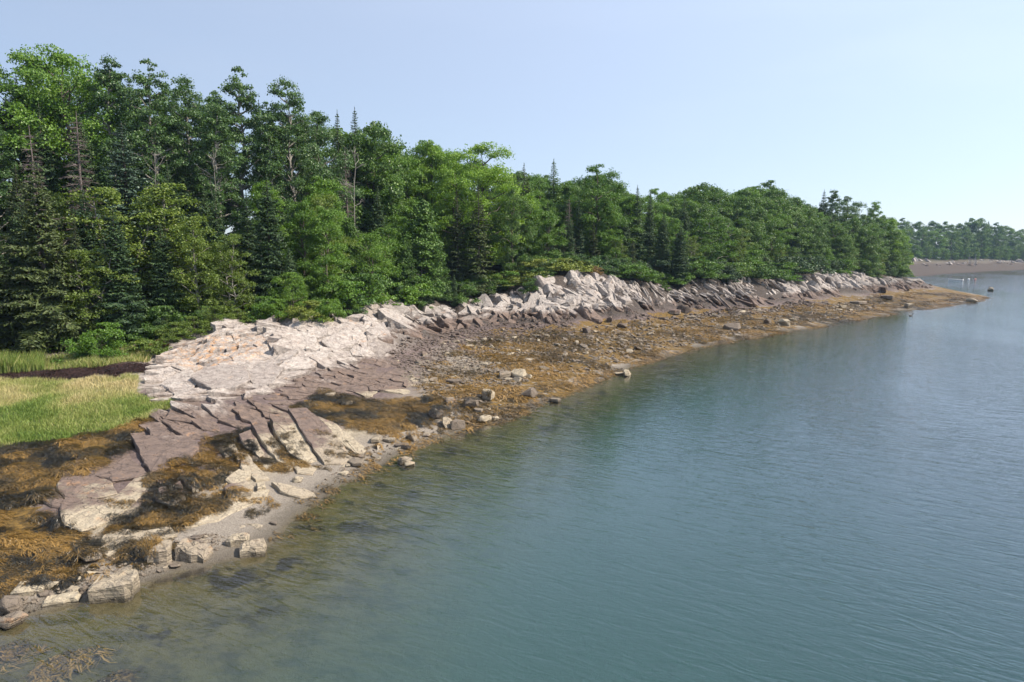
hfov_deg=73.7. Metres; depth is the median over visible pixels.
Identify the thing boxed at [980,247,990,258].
alder shrub
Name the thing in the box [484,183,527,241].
maple tree
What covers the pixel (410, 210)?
maple tree
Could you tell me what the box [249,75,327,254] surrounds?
poplar tree
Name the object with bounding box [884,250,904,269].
oak tree
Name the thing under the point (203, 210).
spruce tree
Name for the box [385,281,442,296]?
juniper bush
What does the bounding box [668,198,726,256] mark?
oak tree
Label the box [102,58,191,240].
poplar tree
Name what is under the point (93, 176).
spruce tree
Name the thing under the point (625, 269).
juniper bush
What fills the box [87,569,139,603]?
boulder
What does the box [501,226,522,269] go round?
spruce tree
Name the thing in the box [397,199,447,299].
cedar tree
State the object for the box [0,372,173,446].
marsh grass
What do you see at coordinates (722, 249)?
birch tree
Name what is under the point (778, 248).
birch tree
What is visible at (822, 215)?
maple tree
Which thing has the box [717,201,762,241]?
oak tree
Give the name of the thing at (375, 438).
boulder
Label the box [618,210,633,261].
spruce tree
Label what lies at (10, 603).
boulder
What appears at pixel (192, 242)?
birch tree
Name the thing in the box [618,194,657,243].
oak tree
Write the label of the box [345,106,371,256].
spruce tree
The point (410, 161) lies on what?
maple tree
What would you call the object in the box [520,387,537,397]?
boulder
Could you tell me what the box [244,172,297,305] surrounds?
spruce tree
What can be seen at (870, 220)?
oak tree
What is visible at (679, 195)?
oak tree
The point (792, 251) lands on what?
oak tree
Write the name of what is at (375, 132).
oak tree
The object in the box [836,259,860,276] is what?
bush
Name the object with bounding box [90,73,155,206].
poplar tree
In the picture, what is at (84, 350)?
bush
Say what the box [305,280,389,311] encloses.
juniper bush
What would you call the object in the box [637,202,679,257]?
maple tree
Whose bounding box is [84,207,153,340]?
spruce tree
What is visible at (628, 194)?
oak tree
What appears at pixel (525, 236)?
maple tree
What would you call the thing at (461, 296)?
bush
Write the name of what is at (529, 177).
oak tree
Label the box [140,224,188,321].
spruce tree
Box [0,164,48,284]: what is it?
spruce tree
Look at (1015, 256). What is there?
alder shrub
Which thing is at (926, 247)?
alder shrub
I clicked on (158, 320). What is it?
bush
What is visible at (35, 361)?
tall grass
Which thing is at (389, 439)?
boulder
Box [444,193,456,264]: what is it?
spruce tree
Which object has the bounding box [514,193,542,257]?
maple tree
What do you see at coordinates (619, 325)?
boulder
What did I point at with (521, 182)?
oak tree
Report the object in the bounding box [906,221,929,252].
oak tree
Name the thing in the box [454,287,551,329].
rock ledge
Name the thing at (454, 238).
spruce tree
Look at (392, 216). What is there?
maple tree
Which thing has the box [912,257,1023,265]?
rock ledge
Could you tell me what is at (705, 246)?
alder shrub
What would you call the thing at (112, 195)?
birch tree
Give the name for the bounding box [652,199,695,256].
oak tree
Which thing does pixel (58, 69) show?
maple tree
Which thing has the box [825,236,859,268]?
oak tree
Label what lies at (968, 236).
oak tree
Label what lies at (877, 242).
oak tree
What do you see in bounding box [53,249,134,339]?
birch tree
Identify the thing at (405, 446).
boulder
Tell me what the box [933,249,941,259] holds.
alder shrub
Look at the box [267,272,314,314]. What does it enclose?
alder shrub
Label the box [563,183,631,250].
oak tree
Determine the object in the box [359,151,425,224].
maple tree
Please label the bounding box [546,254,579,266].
bush
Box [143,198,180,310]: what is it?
spruce tree
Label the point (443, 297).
bush
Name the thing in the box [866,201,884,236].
poplar tree
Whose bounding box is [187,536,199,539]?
beach stone
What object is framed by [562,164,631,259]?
maple tree
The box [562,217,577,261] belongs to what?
spruce tree
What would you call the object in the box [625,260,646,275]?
bush
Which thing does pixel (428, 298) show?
bush
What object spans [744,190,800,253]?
oak tree
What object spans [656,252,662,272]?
spruce tree
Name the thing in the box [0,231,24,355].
spruce tree
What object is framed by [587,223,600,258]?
spruce tree
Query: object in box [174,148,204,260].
spruce tree
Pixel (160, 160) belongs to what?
spruce tree
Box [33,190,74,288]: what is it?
birch tree
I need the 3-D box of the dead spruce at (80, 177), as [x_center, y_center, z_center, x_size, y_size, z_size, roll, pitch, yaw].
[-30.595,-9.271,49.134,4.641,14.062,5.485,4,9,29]
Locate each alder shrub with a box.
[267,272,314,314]
[342,234,395,299]
[357,227,413,288]
[693,239,722,266]
[746,242,763,260]
[817,248,834,258]
[911,245,921,255]
[922,245,932,258]
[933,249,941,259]
[939,249,950,259]
[953,253,958,259]
[956,249,964,258]
[957,246,972,258]
[968,247,981,257]
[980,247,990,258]
[988,249,998,259]
[994,246,1004,259]
[1000,246,1013,259]
[1011,253,1020,260]
[1017,249,1023,260]
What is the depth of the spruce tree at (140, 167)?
70.47 m
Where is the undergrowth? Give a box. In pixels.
[0,269,881,352]
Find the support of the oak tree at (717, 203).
on the ground at (624, 566)
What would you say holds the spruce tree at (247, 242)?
on the ground at (624, 566)
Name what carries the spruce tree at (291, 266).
on the ground at (624, 566)
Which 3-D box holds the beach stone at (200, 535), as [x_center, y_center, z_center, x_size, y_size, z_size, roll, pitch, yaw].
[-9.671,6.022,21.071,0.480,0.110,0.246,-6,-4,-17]
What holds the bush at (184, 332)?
on the ground at (624, 566)
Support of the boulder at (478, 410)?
on the ground at (624, 566)
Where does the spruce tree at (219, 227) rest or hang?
on the ground at (624, 566)
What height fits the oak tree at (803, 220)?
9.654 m
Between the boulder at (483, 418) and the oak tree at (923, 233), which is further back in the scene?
the oak tree at (923, 233)
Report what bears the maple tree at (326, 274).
on the ground at (624, 566)
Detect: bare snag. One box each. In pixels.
[142,150,166,203]
[203,142,234,217]
[335,147,367,226]
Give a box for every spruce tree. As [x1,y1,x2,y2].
[0,74,32,265]
[0,161,94,352]
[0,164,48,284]
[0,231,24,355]
[0,243,10,299]
[0,261,20,346]
[3,197,59,330]
[22,101,71,268]
[59,112,106,258]
[63,185,108,322]
[66,64,99,207]
[66,217,101,333]
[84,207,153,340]
[93,120,152,291]
[112,74,151,182]
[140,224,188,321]
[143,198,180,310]
[148,105,194,210]
[158,162,191,279]
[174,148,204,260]
[192,187,221,294]
[200,189,236,306]
[230,190,261,296]
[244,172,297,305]
[248,99,266,235]
[274,246,304,310]
[291,225,310,274]
[328,111,353,241]
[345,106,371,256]
[362,186,394,275]
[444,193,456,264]
[446,192,473,283]
[450,274,457,306]
[461,185,501,287]
[477,184,493,261]
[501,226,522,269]
[515,165,534,247]
[542,159,566,251]
[542,204,556,253]
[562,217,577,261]
[573,201,587,259]
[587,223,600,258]
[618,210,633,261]
[629,185,651,263]
[630,237,637,264]
[643,190,658,270]
[652,213,673,272]
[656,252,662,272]
[666,223,690,284]
[672,198,694,256]
[728,208,739,246]
[786,216,802,266]
[816,189,831,243]
[884,261,891,275]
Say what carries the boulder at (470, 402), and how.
on the ground at (624, 566)
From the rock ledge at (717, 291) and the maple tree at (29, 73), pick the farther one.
the rock ledge at (717, 291)
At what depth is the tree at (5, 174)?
51.17 m
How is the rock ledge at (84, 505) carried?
on the ground at (624, 566)
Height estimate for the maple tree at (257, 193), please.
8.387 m
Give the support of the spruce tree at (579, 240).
on the ground at (624, 566)
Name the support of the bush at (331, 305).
on the ground at (624, 566)
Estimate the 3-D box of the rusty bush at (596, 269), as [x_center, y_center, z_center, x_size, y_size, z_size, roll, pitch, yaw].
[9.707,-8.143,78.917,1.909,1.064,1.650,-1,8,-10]
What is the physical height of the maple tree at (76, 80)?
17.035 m
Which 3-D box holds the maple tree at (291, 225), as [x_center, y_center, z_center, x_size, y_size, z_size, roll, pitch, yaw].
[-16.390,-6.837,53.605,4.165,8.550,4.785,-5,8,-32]
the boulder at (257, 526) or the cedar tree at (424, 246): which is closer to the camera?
the boulder at (257, 526)
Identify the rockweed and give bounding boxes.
[0,416,152,595]
[0,421,312,598]
[0,638,142,681]
[60,381,553,581]
[269,298,985,541]
[289,387,453,434]
[412,291,987,430]
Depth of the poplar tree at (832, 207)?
135.12 m
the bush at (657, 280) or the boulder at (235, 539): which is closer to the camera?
the boulder at (235, 539)
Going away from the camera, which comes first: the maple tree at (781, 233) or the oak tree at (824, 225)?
the maple tree at (781, 233)
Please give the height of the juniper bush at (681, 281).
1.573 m
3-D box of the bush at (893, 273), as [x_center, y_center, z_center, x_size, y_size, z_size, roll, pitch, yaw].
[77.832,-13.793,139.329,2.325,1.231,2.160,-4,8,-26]
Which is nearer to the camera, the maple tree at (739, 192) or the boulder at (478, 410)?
the boulder at (478, 410)
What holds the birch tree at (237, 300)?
on the ground at (624, 566)
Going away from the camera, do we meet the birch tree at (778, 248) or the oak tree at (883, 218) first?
the birch tree at (778, 248)
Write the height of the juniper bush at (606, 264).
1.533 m
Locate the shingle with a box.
[0,295,902,616]
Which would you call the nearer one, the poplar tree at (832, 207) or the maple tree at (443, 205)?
the maple tree at (443, 205)
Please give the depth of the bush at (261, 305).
47.67 m
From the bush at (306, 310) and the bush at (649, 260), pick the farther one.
the bush at (649, 260)
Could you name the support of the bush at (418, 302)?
on the ground at (624, 566)
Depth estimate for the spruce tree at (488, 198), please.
86.61 m
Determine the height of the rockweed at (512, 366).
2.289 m
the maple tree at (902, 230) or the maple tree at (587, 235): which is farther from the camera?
the maple tree at (902, 230)
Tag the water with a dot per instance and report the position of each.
(981, 330)
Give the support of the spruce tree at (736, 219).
on the ground at (624, 566)
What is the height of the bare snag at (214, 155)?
11.566 m
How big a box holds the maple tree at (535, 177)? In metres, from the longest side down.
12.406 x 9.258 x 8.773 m
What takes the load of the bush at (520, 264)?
on the ground at (624, 566)
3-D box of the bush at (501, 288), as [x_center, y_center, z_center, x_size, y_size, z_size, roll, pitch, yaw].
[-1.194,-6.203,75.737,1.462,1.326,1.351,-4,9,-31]
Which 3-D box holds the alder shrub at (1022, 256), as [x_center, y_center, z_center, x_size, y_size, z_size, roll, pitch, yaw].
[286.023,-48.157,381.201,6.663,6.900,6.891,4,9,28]
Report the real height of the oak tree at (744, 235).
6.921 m
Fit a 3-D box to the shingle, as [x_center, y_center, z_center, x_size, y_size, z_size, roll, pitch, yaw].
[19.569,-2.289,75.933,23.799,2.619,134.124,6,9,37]
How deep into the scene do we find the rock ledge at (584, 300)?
74.68 m
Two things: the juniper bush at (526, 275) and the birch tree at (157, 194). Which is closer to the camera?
the birch tree at (157, 194)
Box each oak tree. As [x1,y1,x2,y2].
[295,126,404,235]
[317,121,414,255]
[384,149,423,202]
[465,158,503,226]
[492,170,538,202]
[493,173,545,235]
[541,181,601,243]
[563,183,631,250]
[572,175,605,251]
[590,188,643,250]
[593,184,649,254]
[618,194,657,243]
[643,192,673,213]
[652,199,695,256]
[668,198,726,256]
[669,186,712,206]
[674,204,724,258]
[683,182,733,239]
[702,193,732,216]
[711,214,740,252]
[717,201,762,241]
[720,226,748,261]
[726,189,781,259]
[731,217,768,260]
[736,203,784,265]
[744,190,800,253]
[756,204,814,260]
[757,180,800,216]
[771,203,814,246]
[774,188,798,212]
[780,197,825,253]
[780,217,820,253]
[784,246,802,265]
[798,233,826,260]
[800,208,830,246]
[801,203,823,216]
[804,222,830,266]
[820,221,854,267]
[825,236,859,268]
[830,212,872,247]
[834,218,878,267]
[834,234,859,264]
[841,224,888,274]
[856,245,881,276]
[857,214,888,262]
[862,217,911,264]
[864,216,904,257]
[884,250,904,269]
[891,244,911,267]
[897,218,913,241]
[897,240,913,265]
[903,228,920,250]
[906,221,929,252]
[912,228,935,257]
[922,221,946,248]
[932,221,964,251]
[936,228,970,257]
[951,223,978,256]
[957,230,979,256]
[960,218,989,252]
[966,218,995,256]
[967,230,999,257]
[981,222,1011,254]
[986,233,1008,258]
[993,225,1015,251]
[1002,229,1023,254]
[1005,238,1023,258]
[1015,229,1023,255]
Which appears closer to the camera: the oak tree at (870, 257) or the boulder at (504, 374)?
the boulder at (504, 374)
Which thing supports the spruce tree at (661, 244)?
on the ground at (624, 566)
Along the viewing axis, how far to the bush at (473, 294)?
73.12 m
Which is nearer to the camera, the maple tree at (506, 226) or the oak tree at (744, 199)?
the maple tree at (506, 226)
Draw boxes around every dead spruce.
[11,125,64,284]
[57,115,104,287]
[339,154,359,250]
[562,200,576,250]
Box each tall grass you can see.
[0,347,47,373]
[44,345,151,370]
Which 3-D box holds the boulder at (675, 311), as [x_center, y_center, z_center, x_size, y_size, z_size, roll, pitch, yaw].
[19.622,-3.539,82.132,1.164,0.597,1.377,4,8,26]
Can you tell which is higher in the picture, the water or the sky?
the sky
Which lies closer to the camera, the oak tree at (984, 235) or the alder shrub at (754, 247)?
the alder shrub at (754, 247)
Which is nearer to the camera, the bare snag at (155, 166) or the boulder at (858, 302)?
the bare snag at (155, 166)
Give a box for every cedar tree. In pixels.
[335,217,365,279]
[396,238,421,299]
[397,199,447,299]
[427,232,450,284]
[453,221,476,275]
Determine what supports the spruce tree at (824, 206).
on the ground at (624, 566)
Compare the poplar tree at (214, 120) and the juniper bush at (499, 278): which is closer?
the poplar tree at (214, 120)
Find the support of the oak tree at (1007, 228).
on the ground at (624, 566)
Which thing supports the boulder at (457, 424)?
on the ground at (624, 566)
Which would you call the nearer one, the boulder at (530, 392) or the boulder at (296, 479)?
the boulder at (296, 479)
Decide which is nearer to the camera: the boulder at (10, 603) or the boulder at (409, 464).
the boulder at (10, 603)
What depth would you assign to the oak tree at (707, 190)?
108.50 m
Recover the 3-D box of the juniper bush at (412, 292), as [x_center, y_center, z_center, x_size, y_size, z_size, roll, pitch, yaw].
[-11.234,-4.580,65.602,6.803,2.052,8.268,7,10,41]
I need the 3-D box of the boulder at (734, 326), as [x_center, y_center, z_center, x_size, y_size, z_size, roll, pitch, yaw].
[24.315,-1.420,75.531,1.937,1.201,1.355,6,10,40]
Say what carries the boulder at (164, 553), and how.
on the ground at (624, 566)
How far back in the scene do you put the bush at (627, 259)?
85.56 m
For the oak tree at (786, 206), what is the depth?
121.98 m
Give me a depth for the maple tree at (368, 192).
72.43 m
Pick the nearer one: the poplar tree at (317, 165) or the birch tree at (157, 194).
the birch tree at (157, 194)
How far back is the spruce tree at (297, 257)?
56.37 m
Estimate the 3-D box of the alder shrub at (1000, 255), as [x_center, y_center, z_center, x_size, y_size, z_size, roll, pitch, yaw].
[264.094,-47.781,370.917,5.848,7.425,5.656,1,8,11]
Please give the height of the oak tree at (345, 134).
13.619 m
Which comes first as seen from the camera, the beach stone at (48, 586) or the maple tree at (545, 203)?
the beach stone at (48, 586)
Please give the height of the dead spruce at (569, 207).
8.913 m
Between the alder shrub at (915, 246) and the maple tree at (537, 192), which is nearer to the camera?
the maple tree at (537, 192)
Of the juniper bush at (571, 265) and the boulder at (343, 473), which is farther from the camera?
the juniper bush at (571, 265)
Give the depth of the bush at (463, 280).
73.71 m
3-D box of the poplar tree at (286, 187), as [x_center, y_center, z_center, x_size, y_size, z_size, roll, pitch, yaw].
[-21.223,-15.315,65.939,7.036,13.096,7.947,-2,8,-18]
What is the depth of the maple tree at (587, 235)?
90.70 m
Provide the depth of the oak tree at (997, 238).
373.02 m
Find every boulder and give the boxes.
[0,594,30,614]
[0,610,27,628]
[10,579,47,596]
[42,591,80,607]
[77,543,107,561]
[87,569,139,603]
[147,540,172,564]
[174,538,212,563]
[225,532,249,546]
[239,538,266,557]
[240,523,262,528]
[292,476,302,482]
[325,392,335,396]
[338,471,348,474]
[341,400,352,404]
[348,457,363,465]
[371,434,380,442]
[382,437,395,442]
[394,443,410,448]
[397,456,411,464]
[404,461,415,466]
[407,431,417,441]
[428,408,443,418]
[442,417,451,428]
[446,379,462,382]
[450,419,464,429]
[463,397,478,407]
[474,408,482,412]
[478,415,491,421]
[482,389,494,399]
[499,371,510,377]
[511,369,526,378]
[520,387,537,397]
[549,398,560,402]
[582,327,590,333]
[617,323,627,327]
[623,369,630,376]
[669,309,680,313]
[677,305,689,313]
[723,323,740,330]
[764,318,770,323]
[776,318,790,325]
[850,301,866,303]
[881,295,892,299]
[904,301,913,308]
[966,298,977,302]
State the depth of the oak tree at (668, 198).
117.02 m
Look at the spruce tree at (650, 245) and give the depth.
93.86 m
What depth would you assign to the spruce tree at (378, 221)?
67.67 m
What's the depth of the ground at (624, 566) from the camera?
23.31 m
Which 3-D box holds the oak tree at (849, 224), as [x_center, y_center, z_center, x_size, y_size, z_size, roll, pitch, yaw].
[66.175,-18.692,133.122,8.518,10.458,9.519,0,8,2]
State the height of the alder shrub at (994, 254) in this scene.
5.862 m
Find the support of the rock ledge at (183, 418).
on the ground at (624, 566)
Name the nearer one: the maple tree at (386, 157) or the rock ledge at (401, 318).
the rock ledge at (401, 318)
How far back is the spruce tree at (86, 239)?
46.31 m
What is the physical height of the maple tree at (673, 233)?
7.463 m
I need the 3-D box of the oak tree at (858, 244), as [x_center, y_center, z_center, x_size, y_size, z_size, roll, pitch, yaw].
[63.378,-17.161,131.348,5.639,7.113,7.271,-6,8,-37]
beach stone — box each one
[38,589,51,596]
[45,580,59,588]
[65,585,79,591]
[78,585,88,592]
[115,566,131,572]
[169,561,183,566]
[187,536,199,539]
[191,533,206,537]
[419,378,428,382]
[428,377,437,381]
[445,398,456,403]
[512,377,521,380]
[802,301,813,304]
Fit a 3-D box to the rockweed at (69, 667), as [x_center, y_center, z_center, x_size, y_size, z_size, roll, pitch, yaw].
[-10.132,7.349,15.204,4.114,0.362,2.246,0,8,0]
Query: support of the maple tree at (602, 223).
on the ground at (624, 566)
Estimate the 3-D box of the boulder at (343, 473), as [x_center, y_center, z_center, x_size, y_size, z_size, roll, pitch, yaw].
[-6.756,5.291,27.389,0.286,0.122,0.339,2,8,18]
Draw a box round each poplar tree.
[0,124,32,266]
[77,55,152,223]
[87,140,141,255]
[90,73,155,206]
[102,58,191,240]
[141,96,200,181]
[147,73,225,237]
[174,102,237,231]
[187,102,254,255]
[190,90,242,239]
[196,66,288,238]
[242,101,299,214]
[244,111,294,249]
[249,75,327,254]
[252,219,272,289]
[255,112,312,218]
[296,119,329,199]
[826,190,846,235]
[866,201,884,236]
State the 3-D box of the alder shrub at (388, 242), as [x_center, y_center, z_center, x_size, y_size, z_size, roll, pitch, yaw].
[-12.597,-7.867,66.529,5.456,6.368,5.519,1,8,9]
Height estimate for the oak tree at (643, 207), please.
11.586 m
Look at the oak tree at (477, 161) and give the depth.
98.55 m
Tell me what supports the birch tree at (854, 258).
on the ground at (624, 566)
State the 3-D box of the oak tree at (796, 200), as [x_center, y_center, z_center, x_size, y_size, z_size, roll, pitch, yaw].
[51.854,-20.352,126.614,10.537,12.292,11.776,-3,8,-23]
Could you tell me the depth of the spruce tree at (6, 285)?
42.30 m
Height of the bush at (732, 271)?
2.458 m
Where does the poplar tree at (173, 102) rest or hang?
on the ground at (624, 566)
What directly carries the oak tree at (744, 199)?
on the ground at (624, 566)
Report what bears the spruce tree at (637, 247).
on the ground at (624, 566)
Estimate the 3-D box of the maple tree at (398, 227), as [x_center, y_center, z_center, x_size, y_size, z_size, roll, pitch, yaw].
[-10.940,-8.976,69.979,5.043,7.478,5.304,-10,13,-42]
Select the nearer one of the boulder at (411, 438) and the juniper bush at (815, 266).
the boulder at (411, 438)
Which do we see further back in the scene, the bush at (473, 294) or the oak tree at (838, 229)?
the oak tree at (838, 229)
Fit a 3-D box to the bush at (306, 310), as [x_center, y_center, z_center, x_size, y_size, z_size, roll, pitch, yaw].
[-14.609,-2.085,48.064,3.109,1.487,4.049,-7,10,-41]
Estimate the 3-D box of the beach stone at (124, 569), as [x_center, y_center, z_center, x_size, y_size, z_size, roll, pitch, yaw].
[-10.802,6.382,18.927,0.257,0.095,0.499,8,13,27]
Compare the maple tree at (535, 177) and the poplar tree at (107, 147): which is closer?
the poplar tree at (107, 147)
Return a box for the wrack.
[0,361,150,381]
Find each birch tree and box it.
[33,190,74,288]
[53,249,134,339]
[54,186,177,318]
[120,182,213,301]
[161,216,228,314]
[196,233,261,313]
[283,194,360,280]
[526,211,569,269]
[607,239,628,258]
[684,236,704,270]
[691,217,740,264]
[719,228,754,262]
[768,247,787,261]
[844,250,859,270]
[877,254,887,274]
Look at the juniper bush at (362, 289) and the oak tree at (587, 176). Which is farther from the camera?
the oak tree at (587, 176)
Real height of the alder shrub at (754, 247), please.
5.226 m
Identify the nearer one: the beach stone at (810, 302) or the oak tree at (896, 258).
the beach stone at (810, 302)
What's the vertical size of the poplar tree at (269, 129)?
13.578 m
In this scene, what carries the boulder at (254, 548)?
on the ground at (624, 566)
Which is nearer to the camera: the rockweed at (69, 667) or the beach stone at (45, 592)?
the rockweed at (69, 667)
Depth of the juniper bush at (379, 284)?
55.48 m
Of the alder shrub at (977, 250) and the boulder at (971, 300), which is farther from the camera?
the alder shrub at (977, 250)
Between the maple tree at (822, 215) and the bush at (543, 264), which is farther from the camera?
the maple tree at (822, 215)
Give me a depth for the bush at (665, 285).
87.61 m
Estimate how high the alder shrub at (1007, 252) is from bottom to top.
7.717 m
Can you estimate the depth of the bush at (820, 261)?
117.28 m
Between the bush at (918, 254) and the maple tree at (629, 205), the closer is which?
the maple tree at (629, 205)
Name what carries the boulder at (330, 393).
on the ground at (624, 566)
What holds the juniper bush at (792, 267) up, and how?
on the ground at (624, 566)
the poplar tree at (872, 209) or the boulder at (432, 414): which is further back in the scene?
the poplar tree at (872, 209)
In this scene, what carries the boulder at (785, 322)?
on the ground at (624, 566)
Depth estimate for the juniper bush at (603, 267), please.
81.45 m
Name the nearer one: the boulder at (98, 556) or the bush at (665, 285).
the boulder at (98, 556)
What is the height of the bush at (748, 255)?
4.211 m
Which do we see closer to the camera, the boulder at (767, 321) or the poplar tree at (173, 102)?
the poplar tree at (173, 102)
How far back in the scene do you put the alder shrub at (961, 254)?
356.33 m
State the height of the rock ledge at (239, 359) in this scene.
4.049 m
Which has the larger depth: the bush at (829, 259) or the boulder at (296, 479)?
the bush at (829, 259)
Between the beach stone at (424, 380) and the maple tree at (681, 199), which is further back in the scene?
the maple tree at (681, 199)
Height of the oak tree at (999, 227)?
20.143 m
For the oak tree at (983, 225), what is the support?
on the ground at (624, 566)
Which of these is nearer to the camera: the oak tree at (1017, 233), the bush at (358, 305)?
the bush at (358, 305)
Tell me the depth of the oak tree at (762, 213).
108.08 m
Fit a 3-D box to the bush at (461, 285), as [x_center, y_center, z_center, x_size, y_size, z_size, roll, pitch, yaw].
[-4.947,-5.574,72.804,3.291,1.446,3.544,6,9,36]
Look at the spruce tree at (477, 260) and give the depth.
73.57 m
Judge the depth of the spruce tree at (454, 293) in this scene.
69.78 m
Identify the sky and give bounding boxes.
[0,0,1023,247]
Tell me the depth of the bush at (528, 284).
73.31 m
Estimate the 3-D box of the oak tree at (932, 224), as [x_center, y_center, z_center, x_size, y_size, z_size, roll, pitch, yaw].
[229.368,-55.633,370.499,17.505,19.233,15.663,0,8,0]
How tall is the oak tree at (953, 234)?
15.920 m
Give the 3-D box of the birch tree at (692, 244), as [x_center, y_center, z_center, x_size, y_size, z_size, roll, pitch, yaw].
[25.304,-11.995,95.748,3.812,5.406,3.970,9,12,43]
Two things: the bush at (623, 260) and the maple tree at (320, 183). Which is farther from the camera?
the bush at (623, 260)
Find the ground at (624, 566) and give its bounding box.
[0,238,1023,681]
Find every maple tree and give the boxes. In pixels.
[0,43,134,235]
[0,52,96,231]
[16,56,140,212]
[238,180,293,272]
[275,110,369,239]
[278,199,326,299]
[302,176,348,270]
[306,206,356,315]
[341,134,394,236]
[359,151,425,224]
[371,171,409,262]
[384,217,428,276]
[387,156,441,232]
[392,140,468,248]
[394,199,439,239]
[395,152,436,198]
[404,139,463,251]
[426,160,491,275]
[428,204,459,267]
[430,151,479,234]
[435,141,539,272]
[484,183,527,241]
[485,196,522,267]
[490,189,537,271]
[502,188,543,247]
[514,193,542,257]
[520,219,530,257]
[522,177,565,235]
[529,174,551,212]
[534,198,562,249]
[552,193,594,251]
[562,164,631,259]
[570,199,609,256]
[592,208,623,259]
[613,195,647,256]
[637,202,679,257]
[642,188,669,213]
[657,198,698,241]
[663,218,690,265]
[687,231,709,255]
[726,188,769,221]
[740,185,770,206]
[758,209,795,256]
[811,212,836,253]
[834,196,867,245]
[880,219,902,269]
[888,217,912,260]
[901,235,913,268]
[921,228,950,255]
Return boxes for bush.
[50,328,129,364]
[79,322,124,349]
[123,338,172,354]
[124,305,192,340]
[126,320,170,339]
[144,315,176,335]
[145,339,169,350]
[152,322,197,344]
[168,302,211,318]
[172,312,209,327]
[177,316,212,335]
[192,310,210,327]
[194,306,225,322]
[197,305,227,320]
[224,308,251,324]
[246,296,280,322]
[259,298,288,321]
[262,287,301,309]
[278,300,333,322]
[301,272,394,304]
[304,298,352,322]
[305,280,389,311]
[307,291,346,314]
[326,286,373,301]
[329,305,367,317]
[340,295,364,309]
[379,282,431,305]
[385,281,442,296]
[388,285,409,301]
[414,300,432,310]
[419,289,433,302]
[432,289,452,300]
[434,290,457,300]
[435,280,482,303]
[456,282,480,294]
[457,285,499,293]
[459,274,492,289]
[459,281,479,295]
[478,277,501,292]
[487,274,525,285]
[488,271,522,287]
[496,279,507,290]
[502,270,550,282]
[514,258,534,270]
[514,258,591,270]
[518,278,539,293]
[523,251,561,268]
[528,267,556,276]
[536,259,551,269]
[543,258,598,271]
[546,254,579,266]
[560,252,583,261]
[565,252,579,267]
[575,254,601,269]
[580,259,612,270]
[590,266,602,274]
[593,255,624,268]
[598,261,621,272]
[601,266,620,276]
[604,265,657,277]
[610,258,642,278]
[622,258,643,278]
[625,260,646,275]
[638,270,663,280]
[640,258,654,266]
[642,260,675,279]
[648,275,665,282]
[660,283,671,290]
[661,274,682,282]
[664,273,695,284]
[673,256,720,277]
[689,259,731,277]
[703,261,735,279]
[715,254,752,262]
[716,268,741,281]
[717,262,757,278]
[735,259,774,278]
[739,250,768,273]
[742,261,791,277]
[767,256,838,273]
[769,262,815,272]
[773,269,803,280]
[777,262,792,272]
[801,256,826,267]
[811,255,829,268]
[813,256,843,269]
[814,254,835,268]
[823,260,840,270]
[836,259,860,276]
[853,264,865,272]
[886,266,913,276]
[889,270,898,275]
[890,264,916,276]
[909,250,925,258]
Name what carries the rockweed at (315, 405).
on the ground at (624, 566)
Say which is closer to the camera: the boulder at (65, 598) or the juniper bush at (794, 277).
the boulder at (65, 598)
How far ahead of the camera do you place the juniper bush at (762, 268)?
99.87 m
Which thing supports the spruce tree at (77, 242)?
on the ground at (624, 566)
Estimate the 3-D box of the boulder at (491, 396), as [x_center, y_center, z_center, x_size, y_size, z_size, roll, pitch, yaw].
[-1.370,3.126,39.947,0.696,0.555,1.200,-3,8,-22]
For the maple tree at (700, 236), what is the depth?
100.09 m
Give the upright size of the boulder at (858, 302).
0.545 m
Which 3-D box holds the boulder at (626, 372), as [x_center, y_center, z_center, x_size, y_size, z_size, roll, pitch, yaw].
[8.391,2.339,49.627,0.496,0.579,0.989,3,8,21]
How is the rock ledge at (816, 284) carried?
on the ground at (624, 566)
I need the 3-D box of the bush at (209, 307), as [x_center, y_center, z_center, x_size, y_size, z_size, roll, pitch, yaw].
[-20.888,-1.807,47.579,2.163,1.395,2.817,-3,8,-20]
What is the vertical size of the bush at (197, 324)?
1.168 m
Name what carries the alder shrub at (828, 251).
on the ground at (624, 566)
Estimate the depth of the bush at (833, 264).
120.06 m
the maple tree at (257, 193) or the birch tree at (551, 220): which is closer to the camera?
the maple tree at (257, 193)
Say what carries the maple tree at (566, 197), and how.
on the ground at (624, 566)
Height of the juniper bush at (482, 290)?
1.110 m
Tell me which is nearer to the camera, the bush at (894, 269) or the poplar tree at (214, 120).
the poplar tree at (214, 120)
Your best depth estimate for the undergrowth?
46.99 m
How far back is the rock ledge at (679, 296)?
85.36 m
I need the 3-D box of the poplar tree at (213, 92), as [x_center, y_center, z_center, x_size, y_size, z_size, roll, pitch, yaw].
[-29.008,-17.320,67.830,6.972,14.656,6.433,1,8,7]
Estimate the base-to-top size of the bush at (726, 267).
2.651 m
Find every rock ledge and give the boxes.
[42,435,315,560]
[130,399,288,439]
[144,313,380,402]
[220,408,365,475]
[263,353,420,404]
[359,299,457,346]
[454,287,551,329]
[532,269,633,323]
[627,280,704,311]
[697,277,785,308]
[777,269,869,300]
[863,275,933,292]
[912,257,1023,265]
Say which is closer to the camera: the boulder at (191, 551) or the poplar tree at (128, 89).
the boulder at (191, 551)
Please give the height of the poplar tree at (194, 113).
15.923 m
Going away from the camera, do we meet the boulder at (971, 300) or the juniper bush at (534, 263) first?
the juniper bush at (534, 263)
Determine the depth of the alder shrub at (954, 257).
350.70 m
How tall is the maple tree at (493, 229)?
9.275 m
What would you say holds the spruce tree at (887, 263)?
on the ground at (624, 566)
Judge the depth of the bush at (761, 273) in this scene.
100.22 m
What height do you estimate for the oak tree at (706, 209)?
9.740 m

